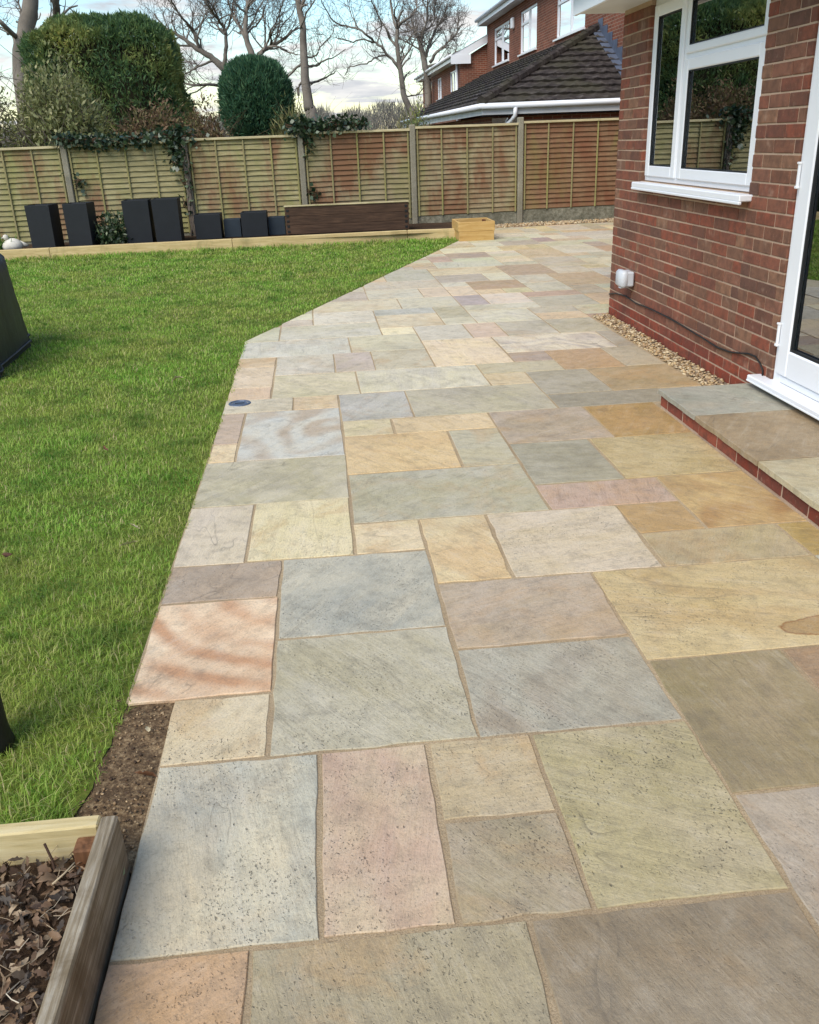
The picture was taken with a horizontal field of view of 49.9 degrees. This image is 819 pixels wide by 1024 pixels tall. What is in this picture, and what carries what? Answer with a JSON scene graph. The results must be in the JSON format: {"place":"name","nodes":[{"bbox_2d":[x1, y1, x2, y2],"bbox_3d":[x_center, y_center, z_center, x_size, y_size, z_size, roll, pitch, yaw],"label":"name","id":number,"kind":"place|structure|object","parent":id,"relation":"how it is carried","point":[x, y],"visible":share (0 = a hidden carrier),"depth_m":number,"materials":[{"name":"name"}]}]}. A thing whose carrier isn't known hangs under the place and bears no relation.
{"place":"outdoors","nodes":[
{"label":"outdoors","id":0,"kind":"place"},
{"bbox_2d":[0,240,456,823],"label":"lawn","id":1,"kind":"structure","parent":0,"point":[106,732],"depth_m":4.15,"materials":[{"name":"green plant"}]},
{"bbox_2d":[2,552,11,556],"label":"fallen leaf","id":2,"kind":"object","parent":1,"relation":"on","point":[6,554],"visible":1,"depth_m":3.48,"materials":[{"name":"brown plant"}]},
{"bbox_2d":[0,694,14,756],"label":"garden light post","id":3,"kind":"object","parent":1,"relation":"on","point":[7,737],"visible":0.97,"depth_m":2.39,"materials":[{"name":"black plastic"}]},
{"bbox_2d":[0,253,31,377],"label":"covered barbecue","id":4,"kind":"object","parent":1,"relation":"on","point":[15,340],"visible":1,"depth_m":7.00,"materials":[{"name":"black fabric"}]},
{"bbox_2d":[0,247,50,259],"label":"timber edging","id":5,"kind":"object","parent":1,"relation":"on","point":[28,252],"visible":0.57,"depth_m":13.53,"materials":[{"name":"beige wood"}]},
{"bbox_2d":[0,815,130,1023],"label":"raised bed","id":6,"kind":"object","parent":1,"relation":"on","point":[95,844],"visible":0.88,"depth_m":1.79,"materials":[{"name":"brown wood"}]},
{"bbox_2d":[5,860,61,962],"bbox_3d":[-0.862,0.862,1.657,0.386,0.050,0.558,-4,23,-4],"label":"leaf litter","id":7,"kind":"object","parent":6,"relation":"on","point":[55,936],"visible":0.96,"depth_m":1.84,"materials":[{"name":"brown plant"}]},
{"bbox_2d":[0,851,85,1023],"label":"leaf litter","id":8,"kind":"object","parent":6,"relation":"on","point":[35,906],"visible":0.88,"depth_m":1.78,"materials":[{"name":"brown plant"}]},
{"bbox_2d":[0,845,76,1021],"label":"dry stems","id":9,"kind":"object","parent":8,"relation":"on","point":[25,942],"visible":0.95,"depth_m":1.69,"materials":[{"name":"brown plant"}]},
{"bbox_2d":[43,843,58,880],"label":"bent twig","id":10,"kind":"object","parent":8,"relation":"on","point":[50,857],"visible":0.91,"depth_m":1.89,"materials":[{"name":"brown wood"}]},
{"bbox_2d":[52,862,74,884],"bbox_3d":[-0.727,0.761,1.850,0.006,0.015,0.058,14,28,33],"label":"pale stick","id":11,"kind":"object","parent":8,"relation":"on","point":[58,878],"visible":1,"depth_m":1.85,"materials":[{"name":"beige wood"}]},
{"bbox_2d":[74,699,174,872],"bbox_3d":[-0.834,0.686,2.330,0.400,0.018,0.750,-4,23,-4],"label":"soil patch","id":12,"kind":"object","parent":1,"relation":"on","point":[133,833],"visible":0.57,"depth_m":2.32,"materials":[{"name":"brown soil"}]},
{"bbox_2d":[72,705,165,855],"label":"soil crumbs","id":13,"kind":"object","parent":12,"relation":"on","point":[111,778],"visible":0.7,"depth_m":2.30,"materials":[{"name":"brown soil"}]},
{"bbox_2d":[135,771,156,776],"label":"fallen leaf","id":14,"kind":"object","parent":12,"relation":"on","point":[147,773],"visible":1,"depth_m":2.28,"materials":[{"name":"brown plant"}]},
{"bbox_2d":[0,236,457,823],"bbox_3d":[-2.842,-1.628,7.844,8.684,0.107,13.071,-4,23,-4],"label":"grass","id":15,"kind":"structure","parent":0,"point":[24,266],"depth_m":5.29,"materials":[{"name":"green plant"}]},
{"bbox_2d":[120,541,136,545],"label":"fallen leaf","id":16,"kind":"object","parent":15,"relation":"on","point":[127,542],"visible":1,"depth_m":3.53,"materials":[{"name":"brown plant"}]},
{"bbox_2d":[22,222,451,248],"bbox_3d":[-4.900,-4.462,14.566,12.100,0.037,1.825,-4,23,-4],"label":"flower bed","id":17,"kind":"object","parent":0,"point":[417,226],"visible":0.15,"depth_m":14.78,"materials":[{"name":"soil"}]},
{"bbox_2d":[0,233,16,249],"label":"bulb plant","id":18,"kind":"object","parent":17,"relation":"on","point":[1,243],"visible":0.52,"depth_m":13.79,"materials":[{"name":"green plant"}]},
{"bbox_2d":[1,235,28,249],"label":"garden ornament","id":19,"kind":"object","parent":17,"relation":"on","point":[14,243],"visible":0.88,"depth_m":13.75,"materials":[{"name":"stone"}]},
{"bbox_2d":[24,203,64,247],"bbox_3d":[-5.744,-4.498,13.869,0.378,0.660,0.378,-1,23,2],"label":"tall planter","id":20,"kind":"object","parent":17,"relation":"on","point":[44,225],"visible":0.92,"depth_m":13.73,"materials":[{"name":"black plastic"}]},
{"bbox_2d":[62,202,99,245],"bbox_3d":[-5.202,-4.560,13.966,0.378,0.660,0.378,-2,23,1],"label":"tall planter","id":21,"kind":"object","parent":17,"relation":"on","point":[79,217],"visible":0.9,"depth_m":13.81,"materials":[{"name":"black plastic"}]},
{"bbox_2d":[93,209,127,244],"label":"leafy shrub","id":22,"kind":"object","parent":17,"relation":"on","point":[115,231],"visible":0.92,"depth_m":14.05,"materials":[{"name":"green plant"}]},
{"bbox_2d":[121,198,156,243],"bbox_3d":[-4.361,-4.694,14.206,0.408,0.660,0.408,-5,23,-5],"label":"tall planter","id":23,"kind":"object","parent":17,"relation":"on","point":[138,220],"visible":0.95,"depth_m":14.03,"materials":[{"name":"black plastic"}]},
{"bbox_2d":[151,197,184,241],"bbox_3d":[-3.911,-4.738,14.269,0.408,0.660,0.408,-5,23,-5],"label":"tall planter","id":24,"kind":"object","parent":17,"relation":"on","point":[167,218],"visible":0.92,"depth_m":14.10,"materials":[{"name":"black plastic"}]},
{"bbox_2d":[193,212,223,238],"bbox_3d":[-3.316,-4.742,14.570,0.420,0.380,0.420,-4,23,-4],"label":"square planter","id":25,"kind":"object","parent":17,"relation":"on","point":[208,225],"visible":1,"depth_m":14.39,"materials":[{"name":"black plastic"}]},
{"bbox_2d":[223,218,242,236],"bbox_3d":[-2.942,-4.746,14.673,0.275,0.280,0.275,-4,23,-4],"label":"square planter","id":26,"kind":"object","parent":17,"relation":"on","point":[232,227],"visible":0.97,"depth_m":14.55,"materials":[{"name":"grey plastic"}]},
{"bbox_2d":[240,210,268,236],"bbox_3d":[-2.574,-4.810,14.664,0.420,0.380,0.420,-4,23,-4],"label":"square planter","id":27,"kind":"object","parent":17,"relation":"on","point":[254,223],"visible":0.97,"depth_m":14.48,"materials":[{"name":"black plastic"}]},
{"bbox_2d":[268,216,285,234],"bbox_3d":[-2.220,-4.812,14.766,0.275,0.280,0.275,-4,23,-4],"label":"square planter","id":28,"kind":"object","parent":17,"relation":"on","point":[277,225],"visible":0.97,"depth_m":14.64,"materials":[{"name":"grey plastic"}]},
{"bbox_2d":[284,200,408,234],"bbox_3d":[-1.047,-4.953,14.747,2.056,0.451,0.495,-4,23,-4],"label":"wooden trough","id":29,"kind":"object","parent":17,"relation":"on","point":[345,217],"visible":1,"depth_m":14.53,"materials":[{"name":"brown wood"}]},
{"bbox_2d":[0,0,499,132],"label":"sky","id":30,"kind":"structure","parent":0,"point":[367,86],"materials":[{"name":"white"}]},
{"bbox_2d":[131,205,605,873],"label":"ground","id":31,"kind":"structure","parent":0,"point":[471,213],"depth_m":19.81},
{"bbox_2d":[0,64,37,147],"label":"leafy bush","id":32,"kind":"object","parent":31,"relation":"on","point":[8,127],"visible":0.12,"depth_m":16.55,"materials":[{"name":"green plant"}]},
{"bbox_2d":[0,0,78,130],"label":"bare tree","id":33,"kind":"object","parent":31,"relation":"on","point":[28,18],"visible":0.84,"depth_m":21.33,"materials":[{"name":"brown plant"}]},
{"bbox_2d":[0,40,129,147],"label":"leafy bush","id":34,"kind":"object","parent":31,"relation":"on","point":[51,114],"visible":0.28,"depth_m":16.12,"materials":[{"name":"green plant"}]},
{"bbox_2d":[14,9,199,145],"bbox_3d":[-6.845,-9.099,20.433,4.100,4.600,3.291,-4,23,-4],"label":"conifer hedge","id":35,"kind":"object","parent":31,"relation":"on","point":[115,57],"visible":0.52,"depth_m":19.05,"materials":[{"name":"green plant"}]},
{"bbox_2d":[49,238,232,257],"bbox_3d":[-4.175,-4.104,13.771,2.776,0.200,0.100,-5,23,-6],"label":"timber edging","id":36,"kind":"object","parent":31,"relation":"on","point":[148,247],"visible":0.58,"depth_m":13.71,"materials":[{"name":"beige wood"}]},
{"bbox_2d":[109,61,216,141],"bbox_3d":[-4.869,-6.556,16.069,3.324,3.082,3.207,-4,23,-4],"label":"brown shrub","id":37,"kind":"object","parent":31,"relation":"on","point":[164,120],"visible":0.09,"depth_m":15.88,"materials":[{"name":"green plant"}]},
{"bbox_2d":[131,0,257,105],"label":"bare tree","id":38,"kind":"object","parent":31,"relation":"on","point":[198,48],"visible":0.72,"depth_m":32.95,"materials":[{"name":"brown plant"}]},
{"bbox_2d":[0,97,422,147],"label":"woodland","id":39,"kind":"object","parent":31,"relation":"on","point":[373,117],"visible":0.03,"depth_m":60.88,"materials":[{"name":"brown plant"}]},
{"bbox_2d":[179,93,266,137],"bbox_3d":[-3.644,-6.551,16.545,2.774,2.614,2.639,-4,23,-4],"label":"brown shrub","id":40,"kind":"object","parent":31,"relation":"on","point":[214,133],"visible":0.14,"depth_m":16.07,"materials":[{"name":"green plant"}]},
{"bbox_2d":[215,52,297,136],"bbox_3d":[-3.082,-7.622,18.164,1.701,3.372,1.612,-4,23,-4],"label":"round bush","id":41,"kind":"object","parent":31,"relation":"on","point":[252,88],"visible":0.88,"depth_m":17.33,"materials":[{"name":"green plant"}]},
{"bbox_2d":[217,0,328,61],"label":"bare tree","id":42,"kind":"object","parent":31,"relation":"on","point":[245,30],"visible":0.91,"depth_m":31.56,"materials":[{"name":"brown plant"}]},
{"bbox_2d":[263,87,352,135],"bbox_3d":[-2.109,-6.732,16.863,2.348,2.589,2.711,0,23,4],"label":"grassy shrub","id":43,"kind":"object","parent":31,"relation":"on","point":[288,114],"visible":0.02,"depth_m":16.31,"materials":[{"name":"green plant"}]},
{"bbox_2d":[0,117,618,243],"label":"panel fence","id":44,"kind":"object","parent":31,"relation":"on","point":[501,171],"visible":0.79,"depth_m":15.24,"materials":[{"name":"wood"}]},
{"bbox_2d":[45,129,178,196],"bbox_3d":[-4.830,-5.780,14.527,2.121,1.036,0.535,-4,23,-4],"label":"ivy","id":45,"kind":"object","parent":44,"relation":"attached to","point":[97,139],"visible":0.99,"depth_m":14.38,"materials":[{"name":"green plant"}]},
{"bbox_2d":[138,121,209,235],"bbox_3d":[-3.869,-5.568,14.836,1.155,1.856,0.474,-4,23,-4],"label":"ivy","id":46,"kind":"object","parent":44,"relation":"attached to","point":[171,134],"visible":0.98,"depth_m":14.60,"materials":[{"name":"green plant"}]},
{"bbox_2d":[277,112,372,200],"bbox_3d":[-1.434,-6.074,15.038,1.657,1.412,0.548,-7,24,-12],"label":"ivy","id":47,"kind":"object","parent":44,"relation":"attached to","point":[294,127],"visible":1,"depth_m":14.84,"materials":[{"name":"green plant"}]},
{"bbox_2d":[269,0,361,120],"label":"bare tree","id":48,"kind":"object","parent":31,"relation":"on","point":[305,83],"visible":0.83,"depth_m":26.67,"materials":[{"name":"brown plant"}]},
{"bbox_2d":[232,230,406,248],"bbox_3d":[-1.418,-4.332,14.061,2.775,0.200,0.100,-5,23,-6],"label":"timber edging","id":49,"kind":"object","parent":31,"relation":"on","point":[299,240],"visible":0.58,"depth_m":14.00,"materials":[{"name":"beige wood"}]},
{"bbox_2d":[306,0,452,125],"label":"bare tree","id":50,"kind":"object","parent":31,"relation":"on","point":[398,62],"visible":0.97,"depth_m":29.32,"materials":[{"name":"brown plant"}]},
{"bbox_2d":[381,89,435,128],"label":"grassy shrub","id":51,"kind":"object","parent":31,"relation":"on","point":[404,122],"visible":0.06,"depth_m":16.62,"materials":[{"name":"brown plant"}]},
{"bbox_2d":[394,96,433,128],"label":"dark shrub","id":52,"kind":"object","parent":31,"relation":"on","point":[417,114],"visible":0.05,"depth_m":26.06,"materials":[{"name":"green plant"}]},
{"bbox_2d":[382,0,475,125],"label":"bare tree","id":53,"kind":"object","parent":31,"relation":"on","point":[421,42],"visible":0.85,"depth_m":44.62,"materials":[{"name":"brown plant"}]},
{"bbox_2d":[407,228,454,240],"bbox_3d":[0.354,-4.458,14.197,0.768,0.200,0.100,-2,23,1],"label":"timber edging","id":54,"kind":"object","parent":31,"relation":"on","point":[434,233],"visible":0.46,"depth_m":14.14,"materials":[{"name":"beige wood"}]},
{"bbox_2d":[414,34,487,125],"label":"neighbour house","id":55,"kind":"structure","parent":31,"relation":"on","point":[460,68],"depth_m":37.34,"materials":[{"name":"red brick"}]},
{"bbox_2d":[436,78,441,100],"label":"window","id":56,"kind":"structure","parent":55,"relation":"in","point":[439,94],"depth_m":43.96,"materials":[{"name":"white plastic"}]},
{"bbox_2d":[450,70,455,91],"bbox_3d":[2.007,-19.170,39.296,0.064,0.970,2.100,-4,23,-4],"label":"window","id":57,"kind":"structure","parent":55,"relation":"in","point":[452,74],"depth_m":39.58,"materials":[{"name":"white plastic"}]},
{"bbox_2d":[573,0,818,419],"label":"brick house","id":58,"kind":"structure","parent":31,"relation":"on","point":[716,226],"depth_m":5.44,"materials":[{"name":"red brick"}]},
{"bbox_2d":[615,269,633,288],"bbox_3d":[1.742,-1.886,7.120,0.108,0.143,0.168,-4,23,-4],"label":"outdoor socket","id":59,"kind":"object","parent":58,"relation":"attached to","point":[624,278],"visible":1,"depth_m":7.06,"materials":[{"name":"white plastic"}]},
{"bbox_2d":[609,293,763,375],"bbox_3d":[1.888,-1.378,6.371,0.015,0.100,2.896,-4,23,-4],"label":"cable","id":60,"kind":"object","parent":58,"relation":"attached to","point":[750,354],"depth_m":5.91,"materials":[{"name":"black rubber"}]},
{"bbox_2d":[631,0,770,204],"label":"window","id":61,"kind":"structure","parent":58,"relation":"in","point":[708,56],"depth_m":5.64,"materials":[{"name":"white plastic"}]},
{"bbox_2d":[746,27,818,419],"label":"patio door","id":62,"kind":"structure","parent":58,"relation":"in","point":[795,381],"depth_m":4.58,"materials":[{"name":"white plastic"}]},
{"bbox_2d":[94,222,818,1023],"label":"patio","id":63,"kind":"structure","parent":0,"point":[480,662],"depth_m":2.59,"materials":[{"name":"stone"}]},
{"bbox_2d":[228,400,250,406],"bbox_3d":[-1.072,-0.688,5.553,0.142,0.006,0.142,-4,23,-4],"label":"drain cover","id":64,"kind":"object","parent":63,"relation":"on","point":[237,403],"visible":1,"depth_m":5.55,"materials":[{"name":"blue metal"}]},
{"bbox_2d":[452,217,494,240],"bbox_3d":[1.011,-4.506,14.017,0.574,0.282,0.720,-4,23,-4],"label":"timber box","id":65,"kind":"object","parent":63,"relation":"on","point":[473,229],"visible":0.91,"depth_m":13.70,"materials":[{"name":"wood"}]},
{"bbox_2d":[657,383,818,528],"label":"step","id":66,"kind":"structure","parent":63,"relation":"on","point":[767,440],"depth_m":4.37,"materials":[{"name":"stone"}]},
{"bbox_2d":[400,0,624,127],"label":"neighbour house","id":67,"kind":"structure","parent":0,"point":[552,60],"depth_m":21.52,"materials":[{"name":"red brick"}]},
{"bbox_2d":[492,21,508,67],"bbox_3d":[3.565,-18.102,34.080,0.170,1.375,3.220,-4,23,-4],"label":"window","id":68,"kind":"structure","parent":67,"relation":"in","point":[502,32],"depth_m":34.14,"materials":[{"name":"white plastic"}]},
{"bbox_2d":[517,3,536,56],"bbox_3d":[4.023,-16.291,29.767,0.170,1.375,2.720,-4,23,-4],"label":"window","id":69,"kind":"structure","parent":67,"relation":"in","point":[528,16],"depth_m":29.82,"materials":[{"name":"glass"}]},
{"bbox_2d":[553,0,584,41],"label":"window","id":70,"kind":"structure","parent":67,"relation":"in","point":[568,24],"depth_m":25.35,"materials":[{"name":"glass"}]},
{"bbox_2d":[495,218,613,227],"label":"gravel","id":71,"kind":"structure","parent":0,"point":[538,223],"depth_m":15.82,"materials":[{"name":"beige gravel"}]},
{"bbox_2d":[591,312,728,385],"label":"gravel","id":72,"kind":"structure","parent":0,"point":[667,355],"depth_m":6.39,"materials":[{"name":"beige gravel"}]}
]}

